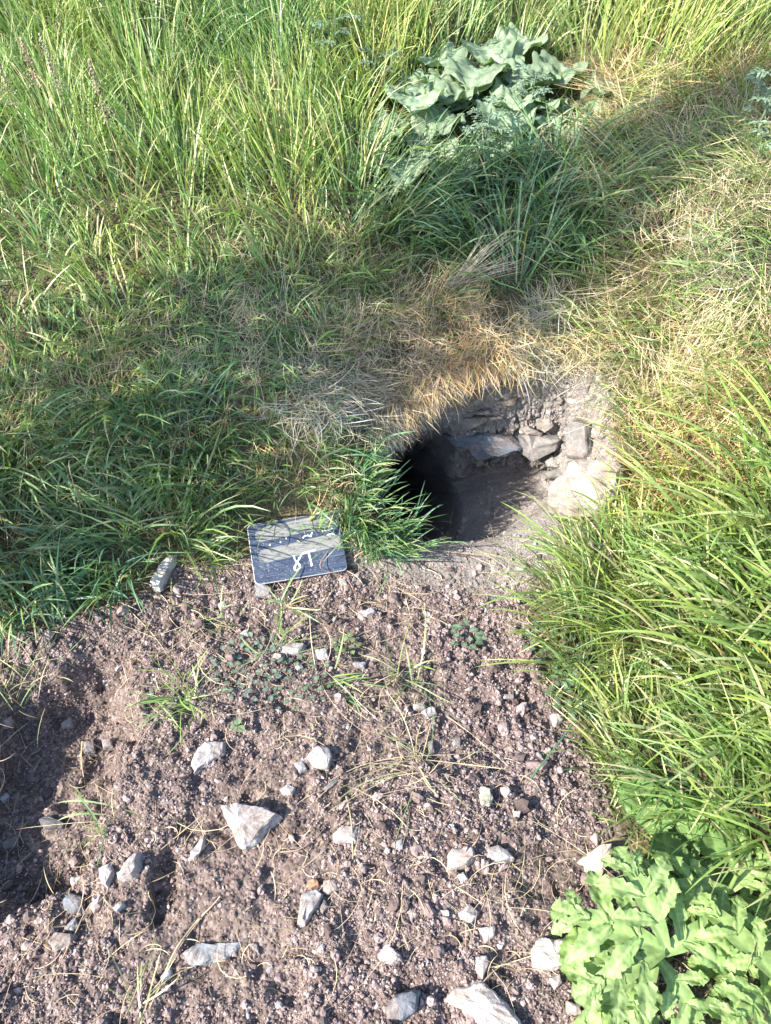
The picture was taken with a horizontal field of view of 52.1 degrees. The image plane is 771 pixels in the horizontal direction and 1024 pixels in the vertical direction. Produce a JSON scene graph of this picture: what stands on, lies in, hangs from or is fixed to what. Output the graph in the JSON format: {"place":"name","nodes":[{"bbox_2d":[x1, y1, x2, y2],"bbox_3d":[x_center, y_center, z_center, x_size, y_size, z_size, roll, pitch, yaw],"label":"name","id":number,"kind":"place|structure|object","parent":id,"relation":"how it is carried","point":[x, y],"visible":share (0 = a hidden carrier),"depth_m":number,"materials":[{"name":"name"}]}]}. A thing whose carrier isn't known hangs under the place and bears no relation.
{"place":"outdoors","nodes":[
{"label":"outdoors","id":0,"kind":"place"},
{"bbox_2d":[0,92,32,184],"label":"seed head grass","id":1,"kind":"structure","parent":0,"point":[16,138],"depth_m":1.74,"materials":[{"name":"green plant"}]},
{"bbox_2d":[38,33,99,227],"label":"seed head grass","id":2,"kind":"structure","parent":0,"point":[44,47],"depth_m":1.58,"materials":[{"name":"beige plant"}]},
{"bbox_2d":[88,58,142,254],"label":"seed head grass","id":3,"kind":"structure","parent":0,"point":[90,66],"depth_m":1.55,"materials":[{"name":"beige plant"}]},
{"bbox_2d":[0,0,770,1023],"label":"ground","id":4,"kind":"structure","parent":0,"point":[428,464],"depth_m":1.54,"materials":[{"name":"soil"}]},
{"bbox_2d":[1,835,19,850],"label":"stone","id":5,"kind":"object","parent":4,"relation":"on","point":[8,844],"visible":0.98,"depth_m":1.39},
{"bbox_2d":[0,64,57,235],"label":"seed head grass","id":6,"kind":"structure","parent":4,"relation":"on","point":[6,85],"depth_m":1.60,"materials":[{"name":"beige plant"}]},
{"bbox_2d":[0,616,86,740],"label":"grass tuft","id":7,"kind":"object","parent":4,"relation":"on","point":[13,669],"visible":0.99,"depth_m":1.49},
{"bbox_2d":[20,37,69,188],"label":"seed head grass","id":8,"kind":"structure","parent":4,"relation":"on","point":[26,56],"depth_m":1.68,"materials":[{"name":"beige plant"}]},
{"bbox_2d":[39,816,67,829],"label":"stone","id":9,"kind":"object","parent":4,"relation":"on","point":[50,821],"visible":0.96,"depth_m":1.40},
{"bbox_2d":[48,932,75,951],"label":"stone","id":10,"kind":"object","parent":4,"relation":"on","point":[58,941],"visible":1,"depth_m":1.18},
{"bbox_2d":[61,717,73,729],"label":"stone","id":11,"kind":"object","parent":4,"relation":"on","point":[67,723],"visible":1,"depth_m":1.54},
{"bbox_2d":[54,459,83,546],"bbox_3d":[-0.613,-0.009,1.539,0.017,0.143,0.182,0,47,0],"label":"dry straw","id":12,"kind":"object","parent":4,"relation":"on","point":[77,497],"visible":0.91,"depth_m":1.54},
{"bbox_2d":[64,918,79,932],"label":"stone","id":13,"kind":"object","parent":4,"relation":"on","point":[72,928],"visible":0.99,"depth_m":1.20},
{"bbox_2d":[63,893,86,914],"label":"stone","id":14,"kind":"object","parent":4,"relation":"on","point":[70,899],"visible":0.94,"depth_m":1.22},
{"bbox_2d":[83,741,95,754],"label":"stone","id":15,"kind":"object","parent":4,"relation":"on","point":[89,747],"visible":1,"depth_m":1.51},
{"bbox_2d":[58,787,140,869],"bbox_3d":[-0.467,0.499,1.270,0.142,0.051,0.142,-20,50,-18],"label":"grass tuft","id":16,"kind":"object","parent":4,"relation":"on","point":[91,813],"visible":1,"depth_m":1.28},
{"bbox_2d":[99,863,114,887],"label":"stone","id":17,"kind":"object","parent":4,"relation":"on","point":[106,873],"visible":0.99,"depth_m":1.23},
{"bbox_2d":[102,739,113,749],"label":"stone","id":18,"kind":"object","parent":4,"relation":"on","point":[107,744],"visible":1,"depth_m":1.51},
{"bbox_2d":[51,871,174,982],"bbox_3d":[-0.430,0.614,1.212,0.057,0.015,0.217,35,56,28],"label":"dry straw","id":19,"kind":"object","parent":4,"relation":"on","point":[54,976],"visible":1,"depth_m":1.20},
{"bbox_2d":[113,901,125,912],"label":"stone","id":20,"kind":"object","parent":4,"relation":"on","point":[120,906],"visible":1,"depth_m":1.20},
{"bbox_2d":[117,852,142,881],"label":"stone","id":21,"kind":"object","parent":4,"relation":"on","point":[131,868],"visible":0.94,"depth_m":1.22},
{"bbox_2d":[105,943,176,1023],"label":"grass tuft","id":22,"kind":"object","parent":4,"relation":"on","point":[146,1001],"visible":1,"depth_m":1.13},
{"bbox_2d":[150,555,176,592],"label":"stone","id":23,"kind":"object","parent":4,"relation":"on","point":[160,581],"visible":0.88,"depth_m":1.60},
{"bbox_2d":[160,964,172,981],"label":"stone","id":24,"kind":"object","parent":4,"relation":"on","point":[169,973],"visible":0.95,"depth_m":1.14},
{"bbox_2d":[123,649,231,755],"bbox_3d":[-0.375,0.332,1.408,0.199,0.070,0.189,-27,53,-23],"label":"grass tuft","id":25,"kind":"object","parent":4,"relation":"on","point":[181,703],"visible":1,"depth_m":1.42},
{"bbox_2d":[149,960,225,1007],"bbox_3d":[-0.289,0.673,1.141,0.117,0.012,0.024,-24,51,-21],"label":"dry straw","id":26,"kind":"object","parent":4,"relation":"on","point":[168,979],"visible":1,"depth_m":1.14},
{"bbox_2d":[161,896,219,982],"bbox_3d":[-0.292,0.628,1.168,0.015,0.026,0.132,25,52,22],"label":"dry straw","id":27,"kind":"object","parent":4,"relation":"on","point":[180,942],"visible":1,"depth_m":1.17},
{"bbox_2d":[190,834,206,859],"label":"stone","id":28,"kind":"object","parent":4,"relation":"on","point":[196,851],"visible":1,"depth_m":1.24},
{"bbox_2d":[191,741,225,774],"bbox_3d":[-0.308,0.420,1.367,0.073,0.033,0.043,-30,54,-25],"label":"stone","id":29,"kind":"object","parent":4,"relation":"on","point":[206,754],"visible":1,"depth_m":1.35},
{"bbox_2d":[183,942,241,966],"bbox_3d":[-0.253,0.652,1.162,0.093,0.029,0.032,0,47,0],"label":"stone","id":30,"kind":"object","parent":4,"relation":"on","point":[197,954],"visible":0.99,"depth_m":1.15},
{"bbox_2d":[170,579,261,655],"bbox_3d":[-0.331,0.201,1.557,0.245,0.045,0.130,12,48,11],"label":"grass tuft","id":31,"kind":"object","parent":4,"relation":"on","point":[209,619],"visible":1,"depth_m":1.56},
{"bbox_2d":[0,0,457,414],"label":"meadow grass","id":32,"kind":"structure","parent":4,"relation":"on","point":[279,40],"depth_m":1.86,"materials":[{"name":"plant"}]},
{"bbox_2d":[0,184,470,659],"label":"bank grass","id":33,"kind":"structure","parent":4,"relation":"on","point":[59,578],"depth_m":1.63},
{"bbox_2d":[230,717,244,731],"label":"herb","id":34,"kind":"object","parent":4,"relation":"on","point":[240,728],"visible":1,"depth_m":1.39,"materials":[{"name":"green plant"}]},
{"bbox_2d":[209,632,292,700],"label":"herb","id":35,"kind":"object","parent":4,"relation":"on","point":[258,671],"visible":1,"depth_m":1.48,"materials":[{"name":"green plant"}]},
{"bbox_2d":[221,802,282,850],"bbox_3d":[-0.215,0.511,1.270,0.106,0.080,0.068,0,47,0],"label":"stone","id":36,"kind":"object","parent":4,"relation":"on","point":[249,826],"visible":0.9,"depth_m":1.25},
{"bbox_2d":[255,584,273,597],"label":"stone","id":37,"kind":"object","parent":4,"relation":"on","point":[262,590],"visible":1,"depth_m":1.59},
{"bbox_2d":[229,606,326,676],"bbox_3d":[-0.223,0.249,1.511,0.228,0.040,0.142,-24,51,-21],"label":"grass tuft","id":38,"kind":"object","parent":4,"relation":"on","point":[281,629],"visible":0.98,"depth_m":1.52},
{"bbox_2d":[280,784,295,795],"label":"stone","id":39,"kind":"object","parent":4,"relation":"on","point":[287,789],"visible":1,"depth_m":1.30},
{"bbox_2d":[279,641,305,656],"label":"stone","id":40,"kind":"object","parent":4,"relation":"on","point":[296,648],"visible":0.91,"depth_m":1.51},
{"bbox_2d":[264,566,328,627],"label":"grass tuft","id":41,"kind":"object","parent":4,"relation":"on","point":[281,601],"visible":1,"depth_m":1.58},
{"bbox_2d":[247,512,346,584],"bbox_3d":[-0.183,0.074,1.629,0.190,0.007,0.130,-9,71,-7],"label":"chalk slate","id":42,"kind":"object","parent":4,"relation":"on","point":[276,558],"visible":0.94,"depth_m":1.62,"materials":[{"name":"grey"}]},
{"bbox_2d":[294,760,307,773],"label":"stone","id":43,"kind":"object","parent":4,"relation":"on","point":[300,766],"visible":1,"depth_m":1.32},
{"bbox_2d":[267,654,337,708],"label":"herb","id":44,"kind":"object","parent":4,"relation":"on","point":[275,695],"visible":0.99,"depth_m":1.45,"materials":[{"name":"green plant"}]},
{"bbox_2d":[297,889,323,926],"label":"stone","id":45,"kind":"object","parent":4,"relation":"on","point":[311,901],"visible":0.99,"depth_m":1.17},
{"bbox_2d":[306,879,319,889],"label":"stone","id":46,"kind":"object","parent":4,"relation":"on","point":[312,884],"visible":0.99,"depth_m":1.20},
{"bbox_2d":[307,746,332,770],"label":"stone","id":47,"kind":"object","parent":4,"relation":"on","point":[320,757],"visible":0.98,"depth_m":1.32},
{"bbox_2d":[315,648,328,659],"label":"stone","id":48,"kind":"object","parent":4,"relation":"on","point":[322,654],"visible":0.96,"depth_m":1.50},
{"bbox_2d":[319,899,328,913],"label":"stone","id":49,"kind":"object","parent":4,"relation":"on","point":[324,907],"visible":1,"depth_m":1.17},
{"bbox_2d":[292,631,366,714],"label":"grass tuft","id":50,"kind":"object","parent":4,"relation":"on","point":[345,681],"visible":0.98,"depth_m":1.44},
{"bbox_2d":[322,879,337,895],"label":"stone","id":51,"kind":"object","parent":4,"relation":"on","point":[327,889],"visible":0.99,"depth_m":1.19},
{"bbox_2d":[323,778,337,791],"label":"stone","id":52,"kind":"object","parent":4,"relation":"on","point":[328,787],"visible":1,"depth_m":1.30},
{"bbox_2d":[303,12,364,74],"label":"feathery herb","id":53,"kind":"object","parent":4,"relation":"on","point":[319,25],"visible":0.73,"depth_m":2.02,"materials":[{"name":"green plant"}]},
{"bbox_2d":[332,826,357,844],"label":"stone","id":54,"kind":"object","parent":4,"relation":"on","point":[343,835],"visible":1,"depth_m":1.23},
{"bbox_2d":[332,632,360,653],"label":"herb","id":55,"kind":"object","parent":4,"relation":"on","point":[345,638],"visible":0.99,"depth_m":1.53,"materials":[{"name":"green plant"}]},
{"bbox_2d":[0,540,698,1023],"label":"soil clods","id":56,"kind":"object","parent":4,"relation":"on","point":[522,806],"visible":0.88,"depth_m":1.30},
{"bbox_2d":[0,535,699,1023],"bbox_3d":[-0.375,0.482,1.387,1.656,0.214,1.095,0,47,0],"label":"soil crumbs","id":57,"kind":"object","parent":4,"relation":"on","point":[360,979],"visible":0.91,"depth_m":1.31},
{"bbox_2d":[304,277,398,351],"bbox_3d":[-0.076,-0.415,1.726,0.248,0.106,0.192,-20,50,-18],"label":"grass tuft","id":58,"kind":"object","parent":4,"relation":"on","point":[346,317],"visible":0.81,"depth_m":1.73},
{"bbox_2d":[0,466,714,1023],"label":"straw litter","id":59,"kind":"object","parent":4,"relation":"on","point":[312,786],"visible":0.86,"depth_m":1.29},
{"bbox_2d":[353,662,365,668],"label":"stone","id":60,"kind":"object","parent":4,"relation":"on","point":[359,665],"visible":1,"depth_m":1.49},
{"bbox_2d":[351,140,401,160],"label":"herb","id":61,"kind":"object","parent":4,"relation":"on","point":[358,158],"visible":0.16,"depth_m":1.94,"materials":[{"name":"green plant"}]},
{"bbox_2d":[350,45,403,94],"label":"feathery herb","id":62,"kind":"object","parent":4,"relation":"on","point":[375,62],"visible":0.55,"depth_m":2.00,"materials":[{"name":"green plant"}]},
{"bbox_2d":[0,9,770,627],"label":"dead grass","id":63,"kind":"structure","parent":4,"relation":"on","point":[392,405],"depth_m":1.73,"materials":[{"name":"plant"}]},
{"bbox_2d":[378,944,401,964],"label":"stone","id":64,"kind":"object","parent":4,"relation":"on","point":[391,956],"visible":1,"depth_m":1.14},
{"bbox_2d":[386,989,420,1020],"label":"stone","id":65,"kind":"object","parent":4,"relation":"on","point":[402,1006],"visible":1,"depth_m":1.10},
{"bbox_2d":[360,614,450,717],"bbox_3d":[0.027,0.286,1.434,0.150,0.108,0.195,-11,48,-10],"label":"grass tuft","id":66,"kind":"object","parent":4,"relation":"on","point":[416,665],"visible":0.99,"depth_m":1.46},
{"bbox_2d":[328,750,494,781],"bbox_3d":[0.045,0.422,1.341,0.291,0.021,0.021,-10,48,-9],"label":"dry straw","id":67,"kind":"object","parent":4,"relation":"on","point":[399,757],"visible":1,"depth_m":1.34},
{"bbox_2d":[411,702,425,710],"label":"stone","id":68,"kind":"object","parent":4,"relation":"on","point":[418,706],"visible":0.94,"depth_m":1.42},
{"bbox_2d":[336,679,501,845],"bbox_3d":[0.036,0.426,1.290,0.260,0.055,0.286,-34,56,-28],"label":"grass tuft","id":69,"kind":"object","parent":4,"relation":"on","point":[402,745],"visible":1,"depth_m":1.32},
{"bbox_2d":[409,313,436,329],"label":"herb","id":70,"kind":"object","parent":4,"relation":"on","point":[434,321],"visible":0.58,"depth_m":1.76,"materials":[{"name":"green plant"}]},
{"bbox_2d":[421,706,436,718],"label":"stone","id":71,"kind":"object","parent":4,"relation":"on","point":[427,712],"visible":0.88,"depth_m":1.41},
{"bbox_2d":[446,847,474,871],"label":"stone","id":72,"kind":"object","parent":4,"relation":"on","point":[459,858],"visible":0.99,"depth_m":1.21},
{"bbox_2d":[457,872,467,883],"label":"stone","id":73,"kind":"object","parent":4,"relation":"on","point":[462,877],"visible":1,"depth_m":1.20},
{"bbox_2d":[450,620,487,649],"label":"herb","id":74,"kind":"object","parent":4,"relation":"on","point":[478,637],"visible":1,"depth_m":1.55,"materials":[{"name":"green plant"}]},
{"bbox_2d":[458,904,479,923],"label":"stone","id":75,"kind":"object","parent":4,"relation":"on","point":[471,911],"visible":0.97,"depth_m":1.17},
{"bbox_2d":[252,77,687,358],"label":"tussock grass","id":76,"kind":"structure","parent":4,"relation":"on","point":[530,177],"depth_m":1.82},
{"bbox_2d":[449,415,490,430],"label":"stone","id":77,"kind":"object","parent":4,"relation":"on","point":[472,422],"visible":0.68,"depth_m":1.87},
{"bbox_2d":[469,408,492,414],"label":"stone","id":78,"kind":"object","parent":77,"relation":"on","point":[483,411],"visible":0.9,"depth_m":1.86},
{"bbox_2d":[475,955,488,978],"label":"stone","id":79,"kind":"object","parent":4,"relation":"on","point":[481,969],"visible":0.99,"depth_m":1.14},
{"bbox_2d":[443,431,522,460],"bbox_3d":[0.247,-0.164,1.939,0.211,0.082,0.080,0,47,0],"label":"stone","id":80,"kind":"object","parent":4,"relation":"on","point":[479,446],"visible":0.85,"depth_m":1.91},
{"bbox_2d":[446,980,520,1023],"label":"stone","id":81,"kind":"object","parent":4,"relation":"on","point":[493,1008],"visible":1,"depth_m":1.10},
{"bbox_2d":[347,22,622,190],"bbox_3d":[0.208,-1.035,2.018,0.739,0.211,0.494,-18,50,-16],"label":"wavy leaved plant","id":82,"kind":"object","parent":4,"relation":"on","point":[460,77],"visible":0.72,"depth_m":1.99,"materials":[{"name":"green plant"}]},
{"bbox_2d":[350,345,619,592],"bbox_3d":[0.223,0.017,1.909,0.601,0.724,0.612,0,47,0],"label":"burrow rubble","id":83,"kind":"object","parent":4,"relation":"on","point":[547,413],"visible":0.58,"depth_m":1.82,"materials":[{"name":"stone"}]},
{"bbox_2d":[499,397,517,405],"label":"stone","id":84,"kind":"object","parent":83,"relation":"on","point":[511,401],"visible":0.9,"depth_m":1.84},
{"bbox_2d":[479,786,492,806],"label":"stone","id":85,"kind":"object","parent":4,"relation":"on","point":[485,796],"visible":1,"depth_m":1.28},
{"bbox_2d":[461,95,512,156],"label":"feathery herb","id":86,"kind":"object","parent":4,"relation":"on","point":[483,124],"visible":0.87,"depth_m":1.89,"materials":[{"name":"green plant"}]},
{"bbox_2d":[478,925,495,941],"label":"stone","id":87,"kind":"object","parent":4,"relation":"on","point":[486,934],"visible":0.97,"depth_m":1.16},
{"bbox_2d":[442,220,532,290],"bbox_3d":[0.238,-0.554,1.736,0.204,0.146,0.140,-31,54,-25],"label":"dry grass wisp","id":88,"kind":"object","parent":4,"relation":"on","point":[471,269],"visible":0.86,"depth_m":1.75,"materials":[{"name":"plant"}]},
{"bbox_2d":[487,845,514,862],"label":"stone","id":89,"kind":"object","parent":4,"relation":"on","point":[500,854],"visible":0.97,"depth_m":1.23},
{"bbox_2d":[500,786,510,797],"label":"stone","id":90,"kind":"object","parent":4,"relation":"on","point":[505,792],"visible":1,"depth_m":1.30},
{"bbox_2d":[248,0,770,214],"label":"back grass","id":91,"kind":"structure","parent":4,"relation":"on","point":[608,8],"depth_m":2.03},
{"bbox_2d":[509,64,552,111],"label":"feathery herb","id":92,"kind":"object","parent":4,"relation":"on","point":[543,90],"visible":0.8,"depth_m":1.94,"materials":[{"name":"green plant"}]},
{"bbox_2d":[519,425,542,436],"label":"stone","id":93,"kind":"object","parent":4,"relation":"on","point":[528,430],"visible":1,"depth_m":1.88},
{"bbox_2d":[518,432,561,462],"bbox_3d":[0.375,-0.162,1.923,0.109,0.079,0.073,0,47,0],"label":"stone","id":94,"kind":"object","parent":4,"relation":"on","point":[535,448],"visible":0.82,"depth_m":1.89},
{"bbox_2d":[530,937,563,970],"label":"stone","id":95,"kind":"object","parent":4,"relation":"on","point":[544,954],"visible":0.56,"depth_m":1.14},
{"bbox_2d":[536,418,558,432],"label":"stone","id":96,"kind":"object","parent":4,"relation":"on","point":[547,425],"visible":0.92,"depth_m":1.87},
{"bbox_2d":[545,454,558,469],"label":"stone","id":97,"kind":"object","parent":4,"relation":"on","point":[551,462],"visible":0.73,"depth_m":1.92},
{"bbox_2d":[545,469,562,480],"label":"stone","id":98,"kind":"object","parent":4,"relation":"on","point":[554,474],"visible":0.64,"depth_m":1.90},
{"bbox_2d":[549,974,561,989],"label":"stone","id":99,"kind":"object","parent":4,"relation":"on","point":[556,981],"visible":1,"depth_m":1.13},
{"bbox_2d":[550,713,562,727],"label":"stone","id":100,"kind":"object","parent":4,"relation":"on","point":[556,720],"visible":0.94,"depth_m":1.41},
{"bbox_2d":[523,616,592,673],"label":"herb","id":101,"kind":"object","parent":4,"relation":"on","point":[564,643],"visible":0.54,"depth_m":1.52,"materials":[{"name":"green plant"}]},
{"bbox_2d":[530,668,597,777],"bbox_3d":[0.330,0.367,1.397,0.019,0.038,0.288,27,52,23],"label":"grass strand","id":102,"kind":"object","parent":4,"relation":"on","point":[546,758],"depth_m":1.34,"materials":[{"name":"plant"}]},
{"bbox_2d":[565,1001,581,1015],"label":"stone","id":103,"kind":"object","parent":4,"relation":"on","point":[572,1008],"visible":0.98,"depth_m":1.10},
{"bbox_2d":[544,665,607,719],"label":"herb","id":104,"kind":"object","parent":4,"relation":"on","point":[565,687],"visible":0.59,"depth_m":1.45,"materials":[{"name":"green plant"}]},
{"bbox_2d":[564,420,592,459],"bbox_3d":[0.445,-0.161,1.801,0.074,0.092,0.098,0,47,0],"label":"stone","id":105,"kind":"object","parent":4,"relation":"on","point":[579,443],"visible":0.75,"depth_m":1.77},
{"bbox_2d":[547,459,628,517],"bbox_3d":[0.449,-0.036,1.748,0.175,0.180,0.123,12,48,11],"label":"stone","id":106,"kind":"object","parent":4,"relation":"on","point":[573,477],"visible":0.62,"depth_m":1.69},
{"bbox_2d":[577,843,611,875],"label":"stone","id":107,"kind":"object","parent":4,"relation":"on","point":[597,854],"visible":0.73,"depth_m":1.23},
{"bbox_2d":[557,927,659,1023],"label":"lobed leaf plant","id":108,"kind":"object","parent":4,"relation":"on","point":[589,965],"visible":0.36,"depth_m":1.10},
{"bbox_2d":[506,1,770,483],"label":"slope grass","id":109,"kind":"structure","parent":4,"relation":"on","point":[734,154],"depth_m":1.73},
{"bbox_2d":[550,846,737,1023],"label":"lobed leaf plant","id":110,"kind":"object","parent":4,"relation":"on","point":[621,935],"visible":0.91,"depth_m":1.09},
{"bbox_2d":[617,767,685,835],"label":"serrated leaf plant","id":111,"kind":"object","parent":4,"relation":"on","point":[628,805],"visible":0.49,"depth_m":1.28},
{"bbox_2d":[638,831,702,926],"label":"serrated leaf plant","id":112,"kind":"object","parent":4,"relation":"on","point":[658,848],"visible":0.21,"depth_m":1.23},
{"bbox_2d":[675,789,749,864],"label":"serrated leaf plant","id":113,"kind":"object","parent":4,"relation":"on","point":[707,846],"visible":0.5,"depth_m":1.24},
{"bbox_2d":[656,833,770,978],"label":"lobed leaf plant","id":114,"kind":"object","parent":4,"relation":"on","point":[744,882],"visible":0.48,"depth_m":1.18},
{"bbox_2d":[683,886,770,1023],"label":"lobed leaf plant","id":115,"kind":"object","parent":4,"relation":"on","point":[748,1002],"visible":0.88,"depth_m":1.09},
{"bbox_2d":[738,67,770,143],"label":"feathery herb","id":116,"kind":"object","parent":4,"relation":"on","point":[763,74],"visible":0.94,"depth_m":1.75,"materials":[{"name":"green plant"}]},
{"bbox_2d":[751,127,770,165],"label":"feathery herb","id":117,"kind":"object","parent":4,"relation":"on","point":[761,133],"visible":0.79,"depth_m":1.76,"materials":[{"name":"green plant"}]},
{"bbox_2d":[1,334,770,1022],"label":"long grass","id":118,"kind":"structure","parent":0,"point":[707,558],"depth_m":1.42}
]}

